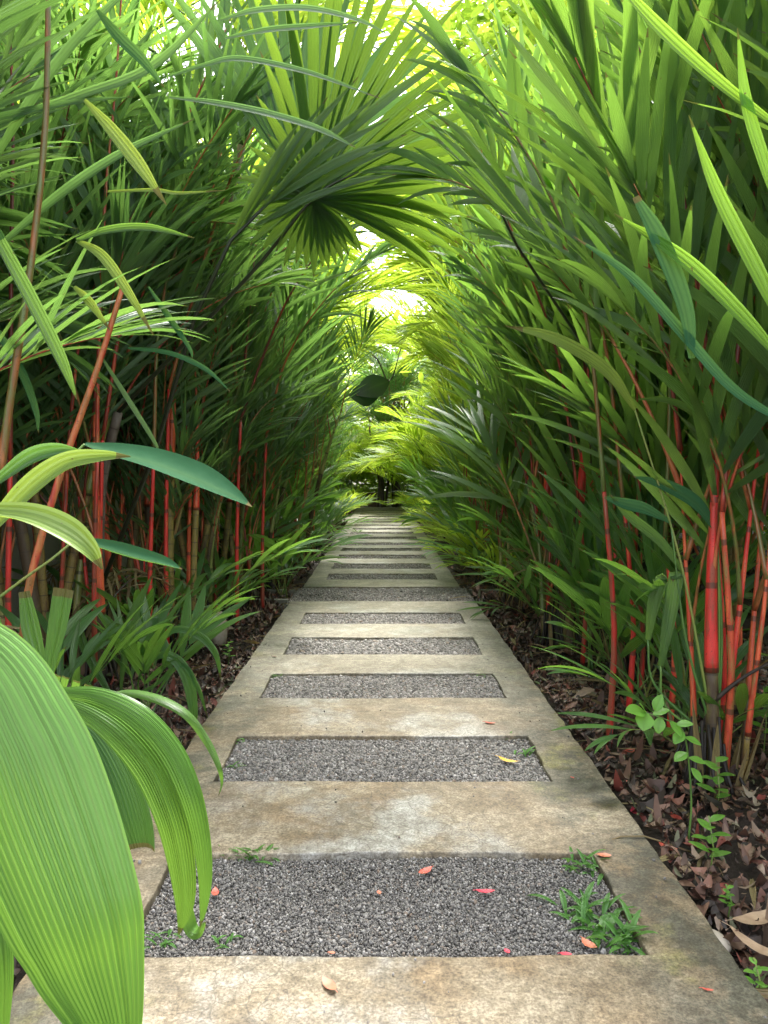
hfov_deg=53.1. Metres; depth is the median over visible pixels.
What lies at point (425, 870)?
fallen leaf
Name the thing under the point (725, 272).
lipstick palm
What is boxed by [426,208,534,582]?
lipstick palm
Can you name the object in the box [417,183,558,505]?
lipstick palm
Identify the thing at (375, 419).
undergrowth
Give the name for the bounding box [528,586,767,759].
palm seedling
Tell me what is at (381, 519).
gravel
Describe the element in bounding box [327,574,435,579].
gravel
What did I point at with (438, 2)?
sky
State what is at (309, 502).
palm seedling
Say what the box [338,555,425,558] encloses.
gravel
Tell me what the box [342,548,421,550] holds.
gravel
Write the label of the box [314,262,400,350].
areca palm
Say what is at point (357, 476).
areca palm
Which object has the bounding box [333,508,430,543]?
path
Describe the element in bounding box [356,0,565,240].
broadleaf tree
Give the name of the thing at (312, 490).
palm seedling
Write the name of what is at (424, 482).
palm seedling
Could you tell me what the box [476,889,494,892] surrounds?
fallen leaf
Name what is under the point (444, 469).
palm seedling
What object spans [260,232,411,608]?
lipstick palm
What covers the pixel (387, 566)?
gravel
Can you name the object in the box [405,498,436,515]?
palm seedling
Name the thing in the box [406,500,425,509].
palm seedling
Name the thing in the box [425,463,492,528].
palm seedling
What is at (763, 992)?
twigs
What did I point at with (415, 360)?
areca palm
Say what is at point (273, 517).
lipstick palm
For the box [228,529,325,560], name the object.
palm seedling
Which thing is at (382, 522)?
gravel
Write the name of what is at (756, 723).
sprig
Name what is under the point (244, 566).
lipstick palm
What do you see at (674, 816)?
fallen leaf
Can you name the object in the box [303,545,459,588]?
path
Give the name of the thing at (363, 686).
gravel
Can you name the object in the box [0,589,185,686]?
palm seedling
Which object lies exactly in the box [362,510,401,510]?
gravel
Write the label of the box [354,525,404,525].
gravel
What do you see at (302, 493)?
palm seedling
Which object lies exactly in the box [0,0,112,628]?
lipstick palm
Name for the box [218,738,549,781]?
gravel
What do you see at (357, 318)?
areca palm
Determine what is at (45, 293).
lipstick palm
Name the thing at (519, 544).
palm seedling
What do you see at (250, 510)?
palm seedling
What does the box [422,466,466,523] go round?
palm seedling
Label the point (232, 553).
lipstick palm
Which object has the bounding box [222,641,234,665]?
sprig
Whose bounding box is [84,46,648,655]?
shaded palm
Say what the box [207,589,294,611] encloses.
drain kerb
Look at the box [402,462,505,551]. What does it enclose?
palm seedling
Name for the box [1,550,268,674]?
palm seedling
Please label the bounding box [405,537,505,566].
palm seedling
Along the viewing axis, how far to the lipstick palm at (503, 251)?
4.52 m
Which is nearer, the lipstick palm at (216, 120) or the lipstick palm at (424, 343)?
the lipstick palm at (216, 120)
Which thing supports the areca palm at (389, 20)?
on the ground
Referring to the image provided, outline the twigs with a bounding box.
[450,571,767,998]
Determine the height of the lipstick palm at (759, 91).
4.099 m
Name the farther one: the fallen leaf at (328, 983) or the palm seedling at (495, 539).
the palm seedling at (495, 539)
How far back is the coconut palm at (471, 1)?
13.88 m
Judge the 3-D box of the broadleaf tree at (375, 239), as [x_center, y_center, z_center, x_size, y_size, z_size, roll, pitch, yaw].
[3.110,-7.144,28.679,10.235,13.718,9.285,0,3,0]
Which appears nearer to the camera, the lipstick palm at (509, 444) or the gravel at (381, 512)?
the lipstick palm at (509, 444)
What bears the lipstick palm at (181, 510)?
on the ground
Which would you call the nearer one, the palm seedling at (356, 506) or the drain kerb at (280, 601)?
the drain kerb at (280, 601)
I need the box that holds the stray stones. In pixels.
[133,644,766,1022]
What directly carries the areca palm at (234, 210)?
on the ground
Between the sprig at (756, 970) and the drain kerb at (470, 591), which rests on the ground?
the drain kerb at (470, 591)
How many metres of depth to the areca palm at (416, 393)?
21.45 m
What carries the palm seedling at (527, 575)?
on the ground
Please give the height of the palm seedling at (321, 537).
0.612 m
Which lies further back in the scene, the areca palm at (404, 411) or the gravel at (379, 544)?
the areca palm at (404, 411)
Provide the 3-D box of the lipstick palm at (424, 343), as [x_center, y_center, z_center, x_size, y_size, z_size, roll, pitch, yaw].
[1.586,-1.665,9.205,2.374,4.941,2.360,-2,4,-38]
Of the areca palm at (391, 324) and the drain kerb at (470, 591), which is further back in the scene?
the areca palm at (391, 324)
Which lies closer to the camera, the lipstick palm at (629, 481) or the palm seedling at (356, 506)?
the lipstick palm at (629, 481)
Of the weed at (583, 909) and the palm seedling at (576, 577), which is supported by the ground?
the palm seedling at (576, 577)
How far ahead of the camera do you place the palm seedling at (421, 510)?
15.46 m
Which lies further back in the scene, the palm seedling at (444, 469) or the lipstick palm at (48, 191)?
the palm seedling at (444, 469)
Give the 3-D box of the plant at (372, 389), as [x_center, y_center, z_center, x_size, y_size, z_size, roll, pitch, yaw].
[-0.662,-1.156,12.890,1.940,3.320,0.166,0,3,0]
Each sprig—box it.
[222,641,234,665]
[688,814,731,872]
[695,756,735,813]
[719,884,734,921]
[743,957,767,987]
[753,686,767,751]
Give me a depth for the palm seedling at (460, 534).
8.29 m
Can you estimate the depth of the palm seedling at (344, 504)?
14.02 m
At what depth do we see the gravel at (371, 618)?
5.83 m
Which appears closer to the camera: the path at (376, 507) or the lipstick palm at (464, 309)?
the lipstick palm at (464, 309)
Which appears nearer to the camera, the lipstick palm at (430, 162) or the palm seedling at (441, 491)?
the lipstick palm at (430, 162)
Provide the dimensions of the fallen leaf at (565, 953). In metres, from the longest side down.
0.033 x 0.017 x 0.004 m
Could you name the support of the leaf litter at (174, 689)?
on the ground
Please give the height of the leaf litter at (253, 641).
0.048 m
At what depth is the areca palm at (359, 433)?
25.56 m
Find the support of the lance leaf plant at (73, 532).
on the leaf litter at (174, 689)
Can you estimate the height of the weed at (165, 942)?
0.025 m
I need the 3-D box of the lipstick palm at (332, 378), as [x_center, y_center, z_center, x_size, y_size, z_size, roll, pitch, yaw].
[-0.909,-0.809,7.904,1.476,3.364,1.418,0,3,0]
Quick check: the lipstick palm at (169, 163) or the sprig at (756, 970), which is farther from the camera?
the lipstick palm at (169, 163)
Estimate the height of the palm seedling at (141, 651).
0.652 m
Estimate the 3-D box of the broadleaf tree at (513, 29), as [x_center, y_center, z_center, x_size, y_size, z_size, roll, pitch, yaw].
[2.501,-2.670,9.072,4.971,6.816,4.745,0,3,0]
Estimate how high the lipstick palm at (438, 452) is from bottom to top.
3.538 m
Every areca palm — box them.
[0,0,132,402]
[0,0,289,549]
[17,0,462,612]
[105,78,318,589]
[153,128,378,551]
[197,161,455,561]
[291,252,415,357]
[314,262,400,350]
[316,280,380,368]
[318,357,369,381]
[327,422,429,510]
[327,426,401,492]
[329,362,374,426]
[336,422,367,440]
[343,156,500,345]
[343,257,467,374]
[347,425,375,479]
[356,404,437,473]
[358,427,392,463]
[361,415,417,493]
[390,376,438,419]
[391,408,424,437]
[400,297,458,371]
[406,335,457,397]
[551,160,731,564]
[657,514,679,556]
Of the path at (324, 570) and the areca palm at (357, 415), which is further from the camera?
the areca palm at (357, 415)
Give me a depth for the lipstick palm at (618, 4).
3.28 m
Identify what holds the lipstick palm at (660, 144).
on the ground
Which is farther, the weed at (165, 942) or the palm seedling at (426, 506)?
the palm seedling at (426, 506)
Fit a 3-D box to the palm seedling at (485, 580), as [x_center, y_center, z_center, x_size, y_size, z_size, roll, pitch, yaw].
[1.494,0.433,6.688,1.932,0.791,1.289,-2,3,-32]
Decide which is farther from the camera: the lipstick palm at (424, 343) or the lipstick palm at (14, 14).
the lipstick palm at (424, 343)
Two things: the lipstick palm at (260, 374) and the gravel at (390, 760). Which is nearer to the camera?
the gravel at (390, 760)
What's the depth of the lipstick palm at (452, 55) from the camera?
3.11 m
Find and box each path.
[10,601,767,1023]
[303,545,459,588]
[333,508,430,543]
[333,517,349,525]
[351,507,400,511]
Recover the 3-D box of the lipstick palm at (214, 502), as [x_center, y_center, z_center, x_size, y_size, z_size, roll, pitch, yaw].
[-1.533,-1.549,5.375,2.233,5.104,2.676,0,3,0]
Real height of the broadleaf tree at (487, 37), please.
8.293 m
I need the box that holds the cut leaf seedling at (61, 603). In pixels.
[0,587,73,671]
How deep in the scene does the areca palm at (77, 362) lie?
3.29 m
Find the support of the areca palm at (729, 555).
on the ground
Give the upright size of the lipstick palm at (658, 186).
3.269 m
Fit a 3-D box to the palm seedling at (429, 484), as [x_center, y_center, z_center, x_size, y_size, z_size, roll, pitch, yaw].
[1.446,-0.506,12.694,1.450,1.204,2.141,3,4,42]
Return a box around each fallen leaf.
[211,886,218,894]
[322,976,337,992]
[418,866,432,873]
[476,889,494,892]
[495,755,515,761]
[557,952,571,954]
[580,936,596,947]
[594,853,610,856]
[670,812,681,819]
[679,856,691,874]
[718,919,767,955]
[725,909,767,924]
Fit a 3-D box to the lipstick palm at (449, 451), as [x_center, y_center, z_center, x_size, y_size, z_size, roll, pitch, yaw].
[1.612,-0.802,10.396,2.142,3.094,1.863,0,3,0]
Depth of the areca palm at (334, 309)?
9.63 m
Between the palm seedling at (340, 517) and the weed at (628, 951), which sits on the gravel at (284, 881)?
the weed at (628, 951)
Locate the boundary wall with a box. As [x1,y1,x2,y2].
[0,402,204,617]
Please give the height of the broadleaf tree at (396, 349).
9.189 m
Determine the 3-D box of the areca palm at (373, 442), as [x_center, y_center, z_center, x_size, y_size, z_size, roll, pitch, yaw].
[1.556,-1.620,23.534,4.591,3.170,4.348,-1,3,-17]
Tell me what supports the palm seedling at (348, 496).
on the path at (346, 518)
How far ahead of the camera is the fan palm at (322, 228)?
3.60 m
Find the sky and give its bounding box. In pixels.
[80,0,494,473]
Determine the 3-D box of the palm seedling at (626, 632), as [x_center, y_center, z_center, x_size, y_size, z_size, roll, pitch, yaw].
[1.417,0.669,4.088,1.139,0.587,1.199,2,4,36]
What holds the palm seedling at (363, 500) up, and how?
on the ground
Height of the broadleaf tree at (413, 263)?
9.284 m
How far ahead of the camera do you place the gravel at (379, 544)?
11.89 m
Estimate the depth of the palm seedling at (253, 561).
7.38 m
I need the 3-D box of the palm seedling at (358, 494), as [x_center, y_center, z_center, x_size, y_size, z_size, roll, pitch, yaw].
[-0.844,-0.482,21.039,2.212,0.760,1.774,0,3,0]
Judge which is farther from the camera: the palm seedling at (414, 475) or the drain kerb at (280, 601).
the palm seedling at (414, 475)
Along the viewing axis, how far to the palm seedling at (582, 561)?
4.51 m
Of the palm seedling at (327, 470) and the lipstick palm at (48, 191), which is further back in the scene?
the palm seedling at (327, 470)
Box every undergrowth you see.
[321,421,423,504]
[338,362,430,490]
[612,459,767,570]
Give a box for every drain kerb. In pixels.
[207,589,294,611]
[468,589,558,611]
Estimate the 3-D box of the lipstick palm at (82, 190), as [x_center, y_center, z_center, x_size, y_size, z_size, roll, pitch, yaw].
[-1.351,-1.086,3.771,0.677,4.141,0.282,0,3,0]
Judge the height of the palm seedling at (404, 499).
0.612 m
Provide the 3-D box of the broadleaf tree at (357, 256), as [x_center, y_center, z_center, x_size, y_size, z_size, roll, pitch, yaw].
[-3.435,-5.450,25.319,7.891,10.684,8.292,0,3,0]
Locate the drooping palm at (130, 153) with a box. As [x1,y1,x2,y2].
[0,0,389,637]
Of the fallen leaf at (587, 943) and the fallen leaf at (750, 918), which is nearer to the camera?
the fallen leaf at (587, 943)
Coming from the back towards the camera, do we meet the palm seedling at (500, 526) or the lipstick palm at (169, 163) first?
the palm seedling at (500, 526)
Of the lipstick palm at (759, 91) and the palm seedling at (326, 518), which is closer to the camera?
the lipstick palm at (759, 91)
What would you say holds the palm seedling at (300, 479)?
on the ground
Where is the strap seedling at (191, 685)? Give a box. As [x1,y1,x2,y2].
[76,572,220,729]
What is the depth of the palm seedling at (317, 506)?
11.45 m
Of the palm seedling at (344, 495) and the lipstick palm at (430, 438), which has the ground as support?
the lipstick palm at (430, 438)
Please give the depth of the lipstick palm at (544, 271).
4.21 m
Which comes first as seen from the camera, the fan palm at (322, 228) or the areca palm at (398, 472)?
the fan palm at (322, 228)
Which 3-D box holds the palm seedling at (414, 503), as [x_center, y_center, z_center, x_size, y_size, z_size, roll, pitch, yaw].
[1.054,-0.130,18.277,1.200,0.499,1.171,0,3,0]
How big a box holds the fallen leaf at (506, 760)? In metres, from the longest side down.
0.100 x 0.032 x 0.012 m
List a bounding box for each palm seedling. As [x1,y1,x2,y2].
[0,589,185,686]
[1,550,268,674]
[64,579,260,711]
[85,534,329,640]
[176,545,306,612]
[182,484,300,557]
[200,486,349,542]
[218,530,348,573]
[219,521,373,600]
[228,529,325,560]
[245,481,319,536]
[258,465,346,524]
[277,474,315,514]
[277,511,362,548]
[278,513,323,541]
[280,466,354,519]
[286,519,338,545]
[293,459,338,509]
[300,476,335,521]
[306,502,355,527]
[307,520,353,534]
[310,475,342,490]
[315,500,357,525]
[316,507,375,532]
[317,495,367,514]
[333,482,390,505]
[336,491,368,507]
[336,496,363,511]
[339,490,355,501]
[339,501,368,515]
[340,494,378,509]
[386,498,438,523]
[387,491,429,505]
[390,472,524,554]
[393,446,440,506]
[396,502,445,526]
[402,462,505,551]
[402,463,455,506]
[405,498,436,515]
[405,499,422,510]
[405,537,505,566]
[406,462,459,502]
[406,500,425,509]
[406,503,436,514]
[406,520,467,545]
[407,507,437,522]
[409,501,432,517]
[409,501,458,534]
[414,450,456,507]
[416,477,467,515]
[417,522,466,547]
[418,456,472,514]
[418,514,505,559]
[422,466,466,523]
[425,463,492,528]
[426,534,522,575]
[432,522,505,551]
[453,501,561,576]
[454,524,680,592]
[457,563,557,622]
[462,545,557,620]
[466,473,529,558]
[500,498,640,625]
[514,459,767,731]
[515,556,752,661]
[516,472,730,668]
[523,550,758,708]
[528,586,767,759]
[535,580,767,689]
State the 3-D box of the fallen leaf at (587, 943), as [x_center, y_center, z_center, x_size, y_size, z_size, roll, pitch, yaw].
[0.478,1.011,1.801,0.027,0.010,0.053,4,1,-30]
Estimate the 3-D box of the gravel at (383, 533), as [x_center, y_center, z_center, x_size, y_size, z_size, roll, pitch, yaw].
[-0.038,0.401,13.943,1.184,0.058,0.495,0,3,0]
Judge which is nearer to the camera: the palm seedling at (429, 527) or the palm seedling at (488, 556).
the palm seedling at (488, 556)
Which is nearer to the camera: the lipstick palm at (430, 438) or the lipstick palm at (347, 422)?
the lipstick palm at (430, 438)
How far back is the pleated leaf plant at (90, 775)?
0.62 m
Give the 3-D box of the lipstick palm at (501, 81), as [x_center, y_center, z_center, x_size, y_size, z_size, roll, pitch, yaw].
[0.759,-0.680,3.759,1.256,3.332,0.304,0,3,-3]
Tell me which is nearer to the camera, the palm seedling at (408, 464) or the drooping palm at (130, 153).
the drooping palm at (130, 153)
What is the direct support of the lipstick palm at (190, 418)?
on the ground
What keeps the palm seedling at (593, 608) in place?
on the ground
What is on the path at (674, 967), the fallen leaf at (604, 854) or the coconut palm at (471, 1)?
the fallen leaf at (604, 854)
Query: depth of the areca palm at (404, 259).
10.36 m
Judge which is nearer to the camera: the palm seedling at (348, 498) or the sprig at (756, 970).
the sprig at (756, 970)
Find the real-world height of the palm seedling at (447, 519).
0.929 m
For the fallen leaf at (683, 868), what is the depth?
2.19 m
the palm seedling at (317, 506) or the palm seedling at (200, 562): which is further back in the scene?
the palm seedling at (317, 506)
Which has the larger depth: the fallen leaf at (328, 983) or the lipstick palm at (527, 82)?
the lipstick palm at (527, 82)
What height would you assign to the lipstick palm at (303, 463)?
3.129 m
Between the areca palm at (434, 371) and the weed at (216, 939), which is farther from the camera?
the areca palm at (434, 371)
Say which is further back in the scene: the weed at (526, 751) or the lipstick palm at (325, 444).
the lipstick palm at (325, 444)
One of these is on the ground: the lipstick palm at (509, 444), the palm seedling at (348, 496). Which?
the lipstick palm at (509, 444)
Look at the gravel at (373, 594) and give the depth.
6.99 m
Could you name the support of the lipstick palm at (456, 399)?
on the ground
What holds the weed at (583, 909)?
on the gravel at (284, 881)
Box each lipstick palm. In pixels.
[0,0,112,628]
[0,0,214,370]
[0,0,331,673]
[0,53,221,689]
[0,189,179,673]
[0,194,103,630]
[0,229,77,639]
[1,28,280,663]
[18,0,276,653]
[18,117,215,588]
[25,0,168,685]
[58,0,325,617]
[62,265,229,641]
[87,0,261,536]
[119,258,244,607]
[138,13,311,583]
[147,89,252,664]
[164,0,356,643]
[166,279,309,619]
[174,307,287,613]
[181,132,364,604]
[186,227,313,585]
[201,188,299,608]
[232,237,333,582]
[235,195,398,631]
[243,415,300,574]
[250,275,363,588]
[251,302,342,589]
[252,417,329,472]
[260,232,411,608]
[275,296,394,569]
[275,407,336,542]
[293,342,366,557]
[297,392,350,487]
[308,439,336,472]
[314,373,361,490]
[321,394,365,480]
[360,141,635,716]
[389,0,616,747]
[397,389,441,437]
[405,0,660,660]
[405,136,512,562]
[406,0,767,812]
[407,209,515,581]
[411,0,615,613]
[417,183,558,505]
[421,38,645,689]
[421,342,462,534]
[423,406,449,473]
[424,390,449,469]
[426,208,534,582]
[427,228,576,613]
[431,381,470,552]
[445,0,619,624]
[451,64,586,665]
[452,204,627,643]
[486,0,767,704]
[522,143,723,690]
[594,0,710,737]
[594,0,767,363]
[597,0,752,732]
[654,0,767,781]
[683,0,767,193]
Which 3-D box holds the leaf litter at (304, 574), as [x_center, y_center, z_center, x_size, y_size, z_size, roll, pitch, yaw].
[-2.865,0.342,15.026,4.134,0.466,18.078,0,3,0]
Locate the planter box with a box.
[355,492,377,506]
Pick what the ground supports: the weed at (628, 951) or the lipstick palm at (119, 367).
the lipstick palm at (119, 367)
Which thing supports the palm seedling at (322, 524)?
on the ground
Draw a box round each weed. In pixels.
[144,929,181,948]
[211,932,243,948]
[228,844,279,866]
[514,746,535,756]
[527,881,642,938]
[561,846,608,884]
[569,897,658,954]
[622,940,641,954]
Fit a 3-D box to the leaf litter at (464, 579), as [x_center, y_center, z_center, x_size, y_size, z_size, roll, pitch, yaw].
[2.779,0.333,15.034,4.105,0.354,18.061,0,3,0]
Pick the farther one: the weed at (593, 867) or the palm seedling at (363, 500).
the palm seedling at (363, 500)
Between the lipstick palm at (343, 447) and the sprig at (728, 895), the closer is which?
the sprig at (728, 895)
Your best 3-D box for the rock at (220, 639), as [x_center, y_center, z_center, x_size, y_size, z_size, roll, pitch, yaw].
[-1.128,0.800,5.234,0.110,0.243,0.142,0,3,0]
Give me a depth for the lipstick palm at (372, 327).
9.36 m
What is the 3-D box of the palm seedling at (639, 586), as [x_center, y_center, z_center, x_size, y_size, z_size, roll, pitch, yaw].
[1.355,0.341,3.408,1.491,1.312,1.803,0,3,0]
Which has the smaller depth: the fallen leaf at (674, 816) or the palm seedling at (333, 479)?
the fallen leaf at (674, 816)
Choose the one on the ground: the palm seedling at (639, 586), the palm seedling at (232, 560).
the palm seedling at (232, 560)
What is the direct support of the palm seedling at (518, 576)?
on the ground
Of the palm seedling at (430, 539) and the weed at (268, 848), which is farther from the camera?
the palm seedling at (430, 539)
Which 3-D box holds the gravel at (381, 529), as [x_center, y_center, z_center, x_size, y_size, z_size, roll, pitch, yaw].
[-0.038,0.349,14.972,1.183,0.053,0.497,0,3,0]
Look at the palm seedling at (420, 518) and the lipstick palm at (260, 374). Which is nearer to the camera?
the lipstick palm at (260, 374)
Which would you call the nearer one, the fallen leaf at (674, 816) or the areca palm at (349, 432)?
the fallen leaf at (674, 816)
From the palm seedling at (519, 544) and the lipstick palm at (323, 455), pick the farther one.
the lipstick palm at (323, 455)
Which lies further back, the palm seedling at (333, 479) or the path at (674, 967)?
the palm seedling at (333, 479)
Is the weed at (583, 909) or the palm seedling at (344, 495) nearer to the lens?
the weed at (583, 909)
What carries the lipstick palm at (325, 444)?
on the ground
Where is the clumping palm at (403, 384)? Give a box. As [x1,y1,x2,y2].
[337,349,438,507]
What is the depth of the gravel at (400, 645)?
4.89 m
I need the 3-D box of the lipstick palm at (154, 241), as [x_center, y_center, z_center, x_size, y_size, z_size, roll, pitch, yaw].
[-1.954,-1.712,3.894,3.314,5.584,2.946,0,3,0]
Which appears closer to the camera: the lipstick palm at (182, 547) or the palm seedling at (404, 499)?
the lipstick palm at (182, 547)
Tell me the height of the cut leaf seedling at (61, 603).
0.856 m
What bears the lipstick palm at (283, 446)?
on the ground
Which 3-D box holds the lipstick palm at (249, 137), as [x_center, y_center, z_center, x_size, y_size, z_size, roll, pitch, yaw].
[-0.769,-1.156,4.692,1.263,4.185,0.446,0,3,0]
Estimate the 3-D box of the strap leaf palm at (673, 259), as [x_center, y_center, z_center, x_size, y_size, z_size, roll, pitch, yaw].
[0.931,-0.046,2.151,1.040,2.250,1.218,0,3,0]
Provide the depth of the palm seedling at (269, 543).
6.80 m
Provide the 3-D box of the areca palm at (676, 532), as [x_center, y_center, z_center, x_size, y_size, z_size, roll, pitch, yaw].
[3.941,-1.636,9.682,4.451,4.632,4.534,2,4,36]
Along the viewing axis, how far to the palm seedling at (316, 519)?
9.85 m
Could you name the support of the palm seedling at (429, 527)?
on the ground
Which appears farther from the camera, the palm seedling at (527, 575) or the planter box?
the planter box
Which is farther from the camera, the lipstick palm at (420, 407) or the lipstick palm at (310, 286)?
the lipstick palm at (420, 407)
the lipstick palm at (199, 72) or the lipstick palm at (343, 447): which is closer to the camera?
the lipstick palm at (199, 72)
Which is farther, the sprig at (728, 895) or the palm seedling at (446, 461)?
the palm seedling at (446, 461)
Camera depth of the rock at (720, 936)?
1.86 m
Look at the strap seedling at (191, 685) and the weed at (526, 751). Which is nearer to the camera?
the weed at (526, 751)
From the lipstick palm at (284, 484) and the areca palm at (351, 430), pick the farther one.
the areca palm at (351, 430)
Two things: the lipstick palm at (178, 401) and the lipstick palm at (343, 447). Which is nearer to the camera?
the lipstick palm at (178, 401)
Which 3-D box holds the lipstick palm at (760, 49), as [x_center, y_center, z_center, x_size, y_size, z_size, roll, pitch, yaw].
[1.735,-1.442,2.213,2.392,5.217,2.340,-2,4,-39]
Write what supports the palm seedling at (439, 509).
on the ground
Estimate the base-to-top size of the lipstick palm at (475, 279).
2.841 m
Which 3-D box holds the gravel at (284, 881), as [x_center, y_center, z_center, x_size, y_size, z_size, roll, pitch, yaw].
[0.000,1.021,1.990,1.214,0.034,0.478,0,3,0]
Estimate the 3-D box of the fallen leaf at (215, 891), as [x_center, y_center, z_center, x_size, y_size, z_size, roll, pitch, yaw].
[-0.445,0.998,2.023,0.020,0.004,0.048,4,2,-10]
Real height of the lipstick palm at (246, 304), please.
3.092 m
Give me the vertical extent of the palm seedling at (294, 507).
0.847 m
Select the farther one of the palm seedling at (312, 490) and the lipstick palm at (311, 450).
the lipstick palm at (311, 450)
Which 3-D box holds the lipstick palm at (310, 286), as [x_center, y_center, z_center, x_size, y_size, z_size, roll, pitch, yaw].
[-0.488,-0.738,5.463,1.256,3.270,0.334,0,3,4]
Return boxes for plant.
[0,442,251,597]
[0,623,222,1023]
[312,348,400,405]
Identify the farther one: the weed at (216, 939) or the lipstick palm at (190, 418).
the lipstick palm at (190, 418)
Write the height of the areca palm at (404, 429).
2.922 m
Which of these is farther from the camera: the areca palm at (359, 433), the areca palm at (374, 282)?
the areca palm at (359, 433)
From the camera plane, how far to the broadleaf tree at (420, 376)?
21.72 m
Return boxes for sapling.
[625,694,705,839]
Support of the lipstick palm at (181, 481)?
on the ground
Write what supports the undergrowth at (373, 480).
on the ground
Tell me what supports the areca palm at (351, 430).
on the ground
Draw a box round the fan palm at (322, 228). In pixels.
[99,0,489,587]
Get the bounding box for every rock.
[212,611,226,645]
[712,929,731,952]
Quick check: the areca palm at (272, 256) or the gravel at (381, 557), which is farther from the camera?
the gravel at (381, 557)
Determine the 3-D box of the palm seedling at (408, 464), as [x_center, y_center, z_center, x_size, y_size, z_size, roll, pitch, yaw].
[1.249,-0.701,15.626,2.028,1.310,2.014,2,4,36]
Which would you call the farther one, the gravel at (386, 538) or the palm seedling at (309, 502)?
the gravel at (386, 538)
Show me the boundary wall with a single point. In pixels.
(52, 545)
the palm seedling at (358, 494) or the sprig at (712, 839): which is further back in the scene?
the palm seedling at (358, 494)
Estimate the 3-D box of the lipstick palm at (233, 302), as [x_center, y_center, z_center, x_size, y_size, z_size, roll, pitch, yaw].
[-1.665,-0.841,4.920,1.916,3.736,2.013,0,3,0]
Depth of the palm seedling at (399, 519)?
13.92 m
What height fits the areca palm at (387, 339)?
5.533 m
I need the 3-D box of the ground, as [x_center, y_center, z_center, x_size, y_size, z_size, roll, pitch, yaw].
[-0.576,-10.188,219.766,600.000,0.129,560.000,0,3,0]
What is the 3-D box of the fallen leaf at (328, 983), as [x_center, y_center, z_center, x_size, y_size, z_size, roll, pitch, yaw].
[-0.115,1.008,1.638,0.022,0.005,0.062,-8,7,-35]
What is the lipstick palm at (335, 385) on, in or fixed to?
on the ground
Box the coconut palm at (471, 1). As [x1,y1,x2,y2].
[417,0,564,46]
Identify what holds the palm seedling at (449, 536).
on the ground
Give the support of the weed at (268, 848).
on the gravel at (284, 881)
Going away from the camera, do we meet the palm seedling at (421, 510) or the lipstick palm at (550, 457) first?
the lipstick palm at (550, 457)
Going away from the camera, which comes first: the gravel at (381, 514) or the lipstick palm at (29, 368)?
the lipstick palm at (29, 368)
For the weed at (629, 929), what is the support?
on the gravel at (284, 881)
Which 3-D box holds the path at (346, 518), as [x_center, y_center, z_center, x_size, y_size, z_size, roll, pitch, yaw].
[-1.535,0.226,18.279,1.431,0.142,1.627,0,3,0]
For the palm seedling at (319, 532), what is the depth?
10.69 m
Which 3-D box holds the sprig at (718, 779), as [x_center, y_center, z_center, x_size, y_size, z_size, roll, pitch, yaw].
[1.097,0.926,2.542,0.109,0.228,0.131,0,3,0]
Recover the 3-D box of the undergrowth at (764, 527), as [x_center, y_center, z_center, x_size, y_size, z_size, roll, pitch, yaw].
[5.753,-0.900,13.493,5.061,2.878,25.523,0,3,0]
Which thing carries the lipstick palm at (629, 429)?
on the ground
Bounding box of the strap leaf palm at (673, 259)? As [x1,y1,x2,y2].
[504,0,767,732]
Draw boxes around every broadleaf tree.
[318,229,387,292]
[327,296,442,484]
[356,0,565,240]
[360,186,467,367]
[389,185,468,311]
[390,308,447,405]
[403,0,608,224]
[435,1,646,576]
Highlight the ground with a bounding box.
[13,479,767,991]
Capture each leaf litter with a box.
[12,587,289,987]
[70,509,355,618]
[106,577,303,743]
[418,517,760,623]
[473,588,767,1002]
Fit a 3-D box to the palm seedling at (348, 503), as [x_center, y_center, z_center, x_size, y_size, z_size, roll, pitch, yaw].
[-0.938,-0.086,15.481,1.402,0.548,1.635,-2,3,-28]
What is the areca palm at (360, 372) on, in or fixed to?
on the ground
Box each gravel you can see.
[144,856,639,957]
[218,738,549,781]
[261,674,503,698]
[285,637,481,654]
[288,587,473,602]
[301,613,463,623]
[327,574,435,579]
[331,543,428,545]
[333,563,430,568]
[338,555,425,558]
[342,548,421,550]
[350,532,413,533]
[352,528,410,529]
[353,537,416,538]
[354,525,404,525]
[359,521,402,522]
[360,514,403,514]
[361,512,402,512]
[361,519,406,519]
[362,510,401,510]
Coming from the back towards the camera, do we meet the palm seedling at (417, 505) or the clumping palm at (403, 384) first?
the clumping palm at (403, 384)
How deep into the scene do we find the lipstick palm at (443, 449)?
12.70 m
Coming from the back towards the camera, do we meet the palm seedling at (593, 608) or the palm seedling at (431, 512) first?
the palm seedling at (431, 512)
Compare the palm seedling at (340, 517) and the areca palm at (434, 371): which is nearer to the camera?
the palm seedling at (340, 517)
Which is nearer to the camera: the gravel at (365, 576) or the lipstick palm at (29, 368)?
the lipstick palm at (29, 368)
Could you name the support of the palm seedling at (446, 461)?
on the ground

